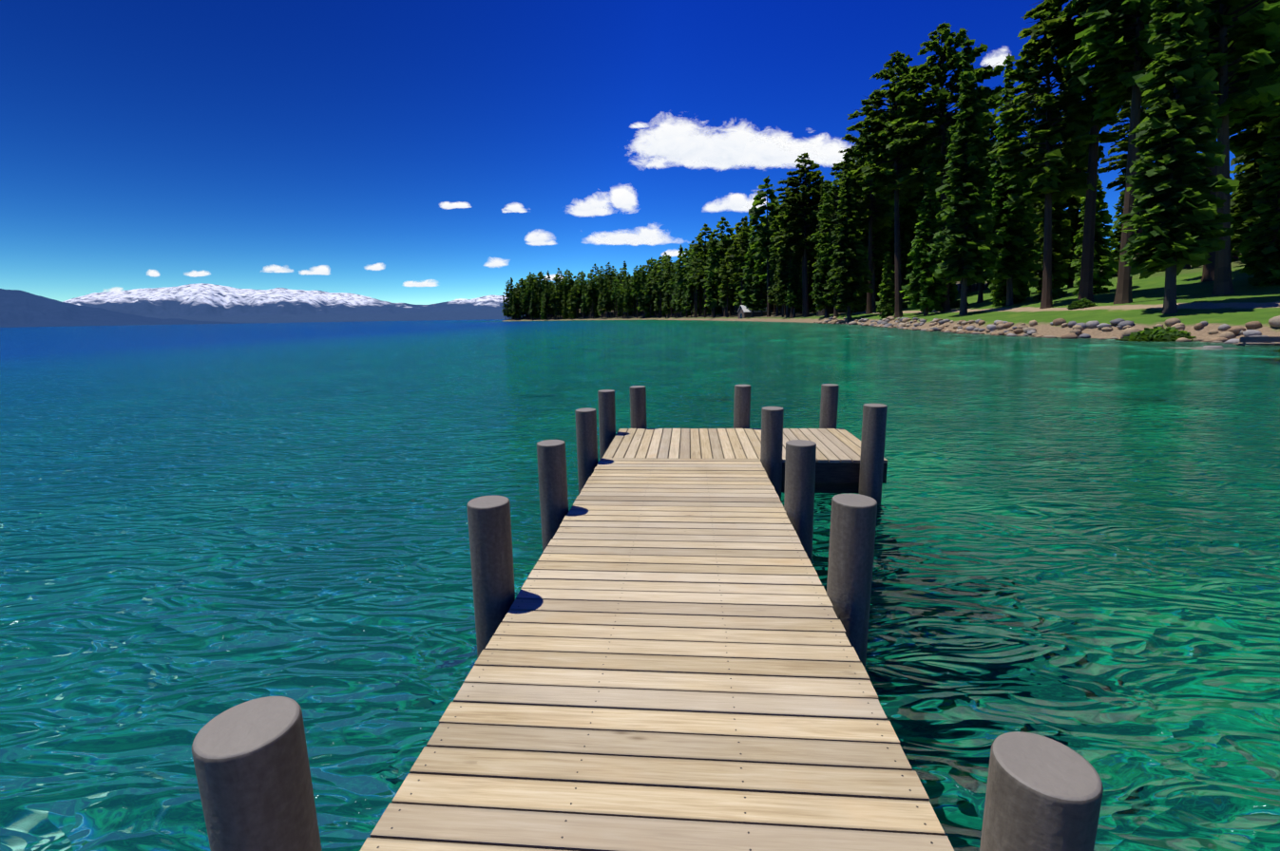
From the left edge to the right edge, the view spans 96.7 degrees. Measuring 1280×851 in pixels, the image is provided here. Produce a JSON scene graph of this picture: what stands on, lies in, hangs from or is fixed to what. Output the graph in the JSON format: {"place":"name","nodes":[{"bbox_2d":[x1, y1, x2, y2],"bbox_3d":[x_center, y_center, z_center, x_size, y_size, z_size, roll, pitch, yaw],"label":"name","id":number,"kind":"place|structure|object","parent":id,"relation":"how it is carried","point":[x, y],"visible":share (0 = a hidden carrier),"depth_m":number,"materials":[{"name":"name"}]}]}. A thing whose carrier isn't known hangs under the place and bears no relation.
{"place":"outdoors","nodes":[
{"label":"outdoors","id":0,"kind":"place"},
{"bbox_2d":[0,288,248,327],"bbox_3d":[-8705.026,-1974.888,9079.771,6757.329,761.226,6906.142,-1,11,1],"label":"mountain","id":1,"kind":"structure","parent":0,"point":[18,308],"depth_m":8943.43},
{"bbox_2d":[62,283,507,317],"bbox_3d":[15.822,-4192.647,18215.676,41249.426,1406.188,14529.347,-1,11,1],"label":"mountain","id":2,"kind":"structure","parent":0,"point":[209,300],"depth_m":19028.35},
{"bbox_2d":[144,308,511,323],"bbox_3d":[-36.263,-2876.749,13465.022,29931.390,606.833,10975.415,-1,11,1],"label":"hills","id":3,"kind":"structure","parent":0,"point":[417,316],"depth_m":14729.08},
{"bbox_2d":[103,48,1008,301],"bbox_3d":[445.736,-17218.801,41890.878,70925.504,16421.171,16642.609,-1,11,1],"label":"cloud","id":4,"kind":"structure","parent":0,"point":[687,143],"depth_m":37379.97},
{"bbox_2d":[0,0,1253,305],"label":"sky","id":5,"kind":"structure","parent":0,"point":[228,140],"materials":[{"name":"blue"}]},
{"bbox_2d":[0,319,1279,850],"bbox_3d":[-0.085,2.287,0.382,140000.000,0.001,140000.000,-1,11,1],"label":"lake water","id":6,"kind":"structure","parent":0,"point":[1076,544],"depth_m":6.01,"materials":[{"name":"liquid"}]},
{"bbox_2d":[191,383,1103,850],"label":"pier","id":7,"kind":"structure","parent":6,"relation":"in","point":[671,644],"depth_m":2.73,"materials":[{"name":"brown wood"}]},
{"bbox_2d":[503,253,1279,343],"bbox_3d":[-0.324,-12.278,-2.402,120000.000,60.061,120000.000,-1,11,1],"label":"terrain","id":8,"kind":"structure","parent":0,"point":[1241,306],"depth_m":58.03,"materials":[{"name":"plant"}]},
{"bbox_2d":[511,291,518,315],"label":"tree","id":9,"kind":"object","parent":8,"relation":"on","point":[514,307],"visible":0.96,"depth_m":632.21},
{"bbox_2d":[518,278,527,319],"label":"tree","id":10,"kind":"object","parent":8,"relation":"on","point":[522,313],"visible":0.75,"depth_m":629.35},
{"bbox_2d":[520,282,535,319],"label":"tree","id":11,"kind":"object","parent":8,"relation":"on","point":[528,294],"visible":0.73,"depth_m":619.77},
{"bbox_2d":[528,283,536,320],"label":"tree","id":12,"kind":"object","parent":8,"relation":"on","point":[532,306],"visible":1,"depth_m":611.23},
{"bbox_2d":[533,271,545,297],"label":"tree","id":13,"kind":"object","parent":8,"relation":"on","point":[538,284],"visible":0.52,"depth_m":625.36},
{"bbox_2d":[541,278,552,319],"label":"tree","id":14,"kind":"object","parent":8,"relation":"on","point":[546,296],"visible":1,"depth_m":596.08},
{"bbox_2d":[554,286,563,319],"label":"tree","id":15,"kind":"object","parent":8,"relation":"on","point":[558,307],"visible":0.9,"depth_m":587.51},
{"bbox_2d":[552,267,566,306],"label":"tree","id":16,"kind":"object","parent":8,"relation":"on","point":[556,282],"visible":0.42,"depth_m":612.61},
{"bbox_2d":[560,270,573,307],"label":"tree","id":17,"kind":"object","parent":8,"relation":"on","point":[568,282],"visible":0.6,"depth_m":593.18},
{"bbox_2d":[567,286,576,319],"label":"tree","id":18,"kind":"object","parent":8,"relation":"on","point":[572,312],"visible":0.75,"depth_m":575.94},
{"bbox_2d":[570,280,582,318],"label":"tree","id":19,"kind":"object","parent":8,"relation":"on","point":[577,299],"visible":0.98,"depth_m":570.86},
{"bbox_2d":[573,270,587,317],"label":"tree","id":20,"kind":"object","parent":8,"relation":"on","point":[580,281],"visible":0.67,"depth_m":573.93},
{"bbox_2d":[580,282,588,319],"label":"tree","id":21,"kind":"object","parent":8,"relation":"on","point":[583,309],"visible":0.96,"depth_m":563.01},
{"bbox_2d":[584,280,596,318],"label":"tree","id":22,"kind":"object","parent":8,"relation":"on","point":[589,303],"visible":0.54,"depth_m":551.93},
{"bbox_2d":[585,273,599,318],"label":"tree","id":23,"kind":"object","parent":8,"relation":"on","point":[591,296],"visible":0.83,"depth_m":548.45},
{"bbox_2d":[592,288,600,317],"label":"tree","id":24,"kind":"object","parent":8,"relation":"on","point":[595,310],"visible":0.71,"depth_m":554.37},
{"bbox_2d":[594,270,607,316],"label":"tree","id":25,"kind":"object","parent":8,"relation":"on","point":[600,282],"visible":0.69,"depth_m":545.09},
{"bbox_2d":[596,286,605,318],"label":"tree","id":26,"kind":"object","parent":8,"relation":"on","point":[600,308],"visible":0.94,"depth_m":529.49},
{"bbox_2d":[602,276,612,318],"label":"tree","id":27,"kind":"object","parent":8,"relation":"on","point":[606,300],"visible":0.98,"depth_m":524.70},
{"bbox_2d":[601,262,616,315],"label":"tree","id":28,"kind":"object","parent":8,"relation":"on","point":[608,275],"visible":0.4,"depth_m":546.39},
{"bbox_2d":[606,275,618,317],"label":"tree","id":29,"kind":"object","parent":8,"relation":"on","point":[609,288],"visible":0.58,"depth_m":524.90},
{"bbox_2d":[608,278,622,318],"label":"tree","id":30,"kind":"object","parent":8,"relation":"on","point":[613,295],"visible":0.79,"depth_m":509.67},
{"bbox_2d":[615,286,626,317],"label":"tree","id":31,"kind":"object","parent":8,"relation":"on","point":[620,296],"visible":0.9,"depth_m":503.34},
{"bbox_2d":[622,276,633,318],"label":"tree","id":32,"kind":"object","parent":8,"relation":"on","point":[628,299],"visible":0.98,"depth_m":495.11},
{"bbox_2d":[630,266,642,318],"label":"tree","id":33,"kind":"object","parent":8,"relation":"on","point":[638,287],"visible":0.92,"depth_m":478.52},
{"bbox_2d":[637,270,649,318],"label":"tree","id":34,"kind":"object","parent":8,"relation":"on","point":[642,307],"visible":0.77,"depth_m":472.82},
{"bbox_2d":[642,273,655,317],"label":"tree","id":35,"kind":"object","parent":8,"relation":"on","point":[645,288],"visible":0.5,"depth_m":467.34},
{"bbox_2d":[644,267,660,317],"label":"tree","id":36,"kind":"object","parent":8,"relation":"on","point":[650,295],"visible":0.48,"depth_m":462.42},
{"bbox_2d":[649,257,666,318],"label":"tree","id":37,"kind":"object","parent":8,"relation":"on","point":[655,287],"visible":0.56,"depth_m":443.04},
{"bbox_2d":[653,271,664,318],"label":"tree","id":38,"kind":"object","parent":8,"relation":"on","point":[658,304],"visible":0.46,"depth_m":452.00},
{"bbox_2d":[655,258,670,317],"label":"tree","id":39,"kind":"object","parent":8,"relation":"on","point":[662,280],"visible":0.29,"depth_m":422.63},
{"bbox_2d":[663,265,673,318],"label":"tree","id":40,"kind":"object","parent":8,"relation":"on","point":[667,306],"visible":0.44,"depth_m":414.29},
{"bbox_2d":[661,256,676,317],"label":"tree","id":41,"kind":"object","parent":8,"relation":"on","point":[664,277],"visible":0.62,"depth_m":404.17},
{"bbox_2d":[666,269,678,317],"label":"tree","id":42,"kind":"object","parent":8,"relation":"on","point":[670,282],"visible":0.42,"depth_m":393.03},
{"bbox_2d":[669,244,686,317],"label":"tree","id":43,"kind":"object","parent":8,"relation":"on","point":[676,291],"visible":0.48,"depth_m":381.11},
{"bbox_2d":[674,275,684,317],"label":"tree","id":44,"kind":"object","parent":8,"relation":"on","point":[678,306],"visible":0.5,"depth_m":373.86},
{"bbox_2d":[673,248,693,317],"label":"tree","id":45,"kind":"object","parent":8,"relation":"on","point":[680,283],"visible":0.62,"depth_m":350.10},
{"bbox_2d":[680,259,693,314],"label":"tree","id":46,"kind":"object","parent":8,"relation":"on","point":[682,301],"visible":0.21,"depth_m":358.35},
{"bbox_2d":[684,266,698,317],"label":"tree","id":47,"kind":"object","parent":8,"relation":"on","point":[690,299],"visible":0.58,"depth_m":342.31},
{"bbox_2d":[683,255,703,317],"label":"tree","id":48,"kind":"object","parent":8,"relation":"on","point":[687,265],"visible":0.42,"depth_m":335.81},
{"bbox_2d":[683,247,705,318],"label":"tree","id":49,"kind":"object","parent":8,"relation":"on","point":[691,263],"visible":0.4,"depth_m":324.64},
{"bbox_2d":[691,269,706,316],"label":"tree","id":50,"kind":"object","parent":8,"relation":"on","point":[700,296],"visible":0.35,"depth_m":342.59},
{"bbox_2d":[690,252,710,317],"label":"tree","id":51,"kind":"object","parent":8,"relation":"on","point":[700,271],"visible":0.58,"depth_m":304.79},
{"bbox_2d":[688,223,719,316],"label":"tree","id":52,"kind":"object","parent":8,"relation":"on","point":[705,228],"visible":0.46,"depth_m":308.18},
{"bbox_2d":[700,254,721,317],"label":"tree","id":53,"kind":"object","parent":8,"relation":"on","point":[704,279],"visible":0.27,"depth_m":295.05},
{"bbox_2d":[704,237,722,317],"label":"tree","id":54,"kind":"object","parent":8,"relation":"on","point":[713,291],"visible":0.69,"depth_m":283.79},
{"bbox_2d":[708,235,731,316],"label":"tree","id":55,"kind":"object","parent":8,"relation":"on","point":[716,256],"visible":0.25,"depth_m":281.21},
{"bbox_2d":[705,216,738,316],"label":"tree","id":56,"kind":"object","parent":8,"relation":"on","point":[716,244],"visible":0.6,"depth_m":274.58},
{"bbox_2d":[717,251,732,316],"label":"tree","id":57,"kind":"object","parent":8,"relation":"on","point":[723,301],"visible":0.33,"depth_m":272.24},
{"bbox_2d":[717,251,737,317],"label":"tree","id":58,"kind":"object","parent":8,"relation":"on","point":[725,290],"visible":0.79,"depth_m":261.18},
{"bbox_2d":[732,238,746,306],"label":"tree","id":59,"kind":"object","parent":8,"relation":"on","point":[738,289],"visible":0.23,"depth_m":250.94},
{"bbox_2d":[725,217,755,269],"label":"tree","id":60,"kind":"object","parent":8,"relation":"on","point":[745,223],"visible":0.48,"depth_m":252.16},
{"bbox_2d":[726,228,754,305],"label":"tree","id":61,"kind":"object","parent":8,"relation":"on","point":[735,274],"visible":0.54,"depth_m":240.47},
{"bbox_2d":[738,207,764,317],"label":"tree","id":62,"kind":"object","parent":8,"relation":"on","point":[747,271],"visible":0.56,"depth_m":227.21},
{"bbox_2d":[737,305,766,319],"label":"boathouse","id":63,"kind":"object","parent":8,"relation":"on","point":[743,312],"visible":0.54,"depth_m":233.89,"materials":[{"name":"white wood"}]},
{"bbox_2d":[749,223,771,316],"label":"tree","id":64,"kind":"object","parent":8,"relation":"on","point":[760,299],"visible":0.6,"depth_m":221.35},
{"bbox_2d":[748,174,782,317],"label":"tree","id":65,"kind":"object","parent":8,"relation":"on","point":[761,231],"visible":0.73,"depth_m":205.71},
{"bbox_2d":[758,254,779,314],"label":"tree","id":66,"kind":"object","parent":8,"relation":"on","point":[763,277],"visible":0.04,"depth_m":217.19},
{"bbox_2d":[766,223,781,316],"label":"tree","id":67,"kind":"object","parent":8,"relation":"on","point":[770,294],"visible":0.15,"depth_m":203.82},
{"bbox_2d":[767,230,785,315],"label":"tree","id":68,"kind":"object","parent":8,"relation":"on","point":[774,256],"visible":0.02,"depth_m":199.82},
{"bbox_2d":[770,228,785,317],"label":"tree","id":69,"kind":"object","parent":8,"relation":"on","point":[775,280],"visible":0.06,"depth_m":193.42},
{"bbox_2d":[771,185,798,318],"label":"tree","id":70,"kind":"object","parent":8,"relation":"on","point":[782,275],"visible":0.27,"depth_m":183.74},
{"bbox_2d":[768,198,812,318],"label":"tree","id":71,"kind":"object","parent":8,"relation":"on","point":[773,248],"visible":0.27,"depth_m":179.93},
{"bbox_2d":[784,256,802,317],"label":"tree","id":72,"kind":"object","parent":8,"relation":"on","point":[794,291],"visible":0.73,"depth_m":178.41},
{"bbox_2d":[778,170,821,316],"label":"tree","id":73,"kind":"object","parent":8,"relation":"on","point":[793,217],"visible":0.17,"depth_m":172.92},
{"bbox_2d":[773,152,832,317],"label":"tree","id":74,"kind":"object","parent":8,"relation":"on","point":[801,246],"visible":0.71,"depth_m":169.15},
{"bbox_2d":[807,251,819,312],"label":"tree","id":75,"kind":"object","parent":8,"relation":"on","point":[811,269],"visible":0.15,"depth_m":179.47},
{"bbox_2d":[809,181,834,318],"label":"tree","id":76,"kind":"object","parent":8,"relation":"on","point":[821,283],"visible":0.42,"depth_m":149.60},
{"bbox_2d":[810,182,840,316],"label":"tree","id":77,"kind":"object","parent":8,"relation":"on","point":[820,203],"visible":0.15,"depth_m":154.19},
{"bbox_2d":[809,178,859,317],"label":"tree","id":78,"kind":"object","parent":8,"relation":"on","point":[831,208],"visible":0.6,"depth_m":142.07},
{"bbox_2d":[821,152,873,322],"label":"tree","id":79,"kind":"object","parent":8,"relation":"on","point":[849,298],"visible":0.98,"depth_m":126.52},
{"bbox_2d":[829,136,876,217],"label":"tree","id":80,"kind":"object","parent":8,"relation":"on","point":[838,175],"visible":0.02,"depth_m":164.15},
{"bbox_2d":[844,257,866,312],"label":"tree","id":81,"kind":"object","parent":8,"relation":"on","point":[864,296],"visible":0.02,"depth_m":147.99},
{"bbox_2d":[829,109,918,314],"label":"tree","id":82,"kind":"object","parent":8,"relation":"on","point":[885,216],"visible":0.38,"depth_m":133.44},
{"bbox_2d":[855,191,894,310],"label":"tree","id":83,"kind":"object","parent":8,"relation":"on","point":[880,258],"visible":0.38,"depth_m":141.78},
{"bbox_2d":[848,165,905,262],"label":"tree","id":84,"kind":"object","parent":8,"relation":"on","point":[890,238],"visible":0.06,"depth_m":142.33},
{"bbox_2d":[876,250,895,318],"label":"tree","id":85,"kind":"object","parent":8,"relation":"on","point":[886,309],"visible":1,"depth_m":106.65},
{"bbox_2d":[875,228,904,308],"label":"tree","id":86,"kind":"object","parent":8,"relation":"on","point":[879,270],"visible":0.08,"depth_m":146.06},
{"bbox_2d":[853,106,939,301],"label":"tree","id":87,"kind":"object","parent":8,"relation":"on","point":[911,218],"visible":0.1,"depth_m":139.12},
{"bbox_2d":[845,50,951,318],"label":"tree","id":88,"kind":"object","parent":8,"relation":"on","point":[877,144],"visible":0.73,"depth_m":102.75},
{"bbox_2d":[890,202,916,293],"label":"tree","id":89,"kind":"object","parent":8,"relation":"on","point":[906,248],"visible":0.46,"depth_m":142.10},
{"bbox_2d":[899,177,949,315],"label":"tree","id":90,"kind":"object","parent":8,"relation":"on","point":[927,286],"visible":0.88,"depth_m":93.90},
{"bbox_2d":[885,22,1005,312],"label":"tree","id":91,"kind":"object","parent":8,"relation":"on","point":[987,97],"visible":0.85,"depth_m":92.10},
{"bbox_2d":[933,217,958,309],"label":"tree","id":92,"kind":"object","parent":8,"relation":"on","point":[952,296],"visible":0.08,"depth_m":100.83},
{"bbox_2d":[926,36,1003,315],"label":"tree","id":93,"kind":"object","parent":8,"relation":"on","point":[964,261],"visible":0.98,"depth_m":77.17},
{"bbox_2d":[960,123,999,303],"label":"tree","id":94,"kind":"object","parent":8,"relation":"on","point":[985,131],"visible":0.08,"depth_m":103.24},
{"bbox_2d":[980,112,1021,289],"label":"tree","id":95,"kind":"object","parent":8,"relation":"on","point":[993,126],"visible":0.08,"depth_m":142.01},
{"bbox_2d":[984,175,1038,306],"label":"tree","id":96,"kind":"object","parent":8,"relation":"on","point":[1022,292],"visible":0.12,"depth_m":83.76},
{"bbox_2d":[983,53,1043,306],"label":"tree","id":97,"kind":"object","parent":8,"relation":"on","point":[1015,245],"visible":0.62,"depth_m":80.03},
{"bbox_2d":[993,79,1068,180],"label":"tree","id":98,"kind":"object","parent":8,"relation":"on","point":[1037,96],"visible":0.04,"depth_m":134.92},
{"bbox_2d":[1021,132,1043,270],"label":"tree","id":99,"kind":"object","parent":8,"relation":"on","point":[1036,204],"visible":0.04,"depth_m":124.66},
{"bbox_2d":[813,315,1279,343],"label":"shore rocks","id":100,"kind":"object","parent":8,"relation":"on","point":[1231,333],"visible":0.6,"depth_m":50.31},
{"bbox_2d":[1027,173,1073,292],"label":"tree","id":101,"kind":"object","parent":8,"relation":"on","point":[1059,274],"visible":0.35,"depth_m":95.97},
{"bbox_2d":[987,0,1120,308],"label":"tree","id":102,"kind":"object","parent":8,"relation":"on","point":[1048,188],"visible":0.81,"depth_m":66.14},
{"bbox_2d":[1036,108,1105,205],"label":"tree","id":103,"kind":"object","parent":8,"relation":"on","point":[1100,152],"visible":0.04,"depth_m":132.51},
{"bbox_2d":[1038,130,1112,287],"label":"tree","id":104,"kind":"object","parent":8,"relation":"on","point":[1074,205],"visible":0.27,"depth_m":96.64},
{"bbox_2d":[1017,0,1144,302],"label":"tree","id":105,"kind":"object","parent":8,"relation":"on","point":[1061,28],"visible":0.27,"depth_m":63.80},
{"bbox_2d":[893,288,1279,350],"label":"bank shrubs","id":106,"kind":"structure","parent":8,"relation":"on","point":[1159,334],"depth_m":42.08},
{"bbox_2d":[1069,177,1120,294],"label":"tree","id":107,"kind":"object","parent":8,"relation":"on","point":[1106,264],"visible":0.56,"depth_m":73.52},
{"bbox_2d":[1108,190,1136,276],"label":"tree","id":108,"kind":"object","parent":8,"relation":"on","point":[1116,238],"visible":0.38,"depth_m":112.23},
{"bbox_2d":[1097,99,1170,258],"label":"tree","id":109,"kind":"object","parent":8,"relation":"on","point":[1122,114],"visible":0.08,"depth_m":125.68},
{"bbox_2d":[1055,0,1237,304],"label":"tree","id":110,"kind":"object","parent":8,"relation":"on","point":[1115,57],"visible":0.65,"depth_m":55.88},
{"bbox_2d":[1111,0,1240,313],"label":"tree","id":111,"kind":"object","parent":8,"relation":"on","point":[1180,202],"visible":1,"depth_m":46.18,"materials":[{"name":"plant"}]},
{"bbox_2d":[1123,0,1279,295],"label":"tree","id":112,"kind":"object","parent":8,"relation":"on","point":[1255,27],"visible":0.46,"depth_m":51.85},
{"bbox_2d":[1126,0,1279,282],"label":"tree","id":113,"kind":"object","parent":8,"relation":"on","point":[1208,273],"depth_m":66.33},
{"bbox_2d":[1216,33,1279,157],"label":"tree","id":114,"kind":"object","parent":8,"relation":"on","point":[1251,139],"visible":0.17,"depth_m":72.76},
{"bbox_2d":[1229,114,1279,252],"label":"tree","id":115,"kind":"object","parent":8,"relation":"on","point":[1241,200],"visible":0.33,"depth_m":84.35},
{"bbox_2d":[1232,336,1279,345],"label":"dock","id":116,"kind":"object","parent":8,"relation":"on","point":[1244,339],"visible":0.73,"depth_m":34.20,"materials":[{"name":"wood"}]},
{"bbox_2d":[1234,98,1279,286],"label":"tree","id":117,"kind":"object","parent":8,"relation":"on","point":[1262,265],"visible":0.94,"depth_m":53.64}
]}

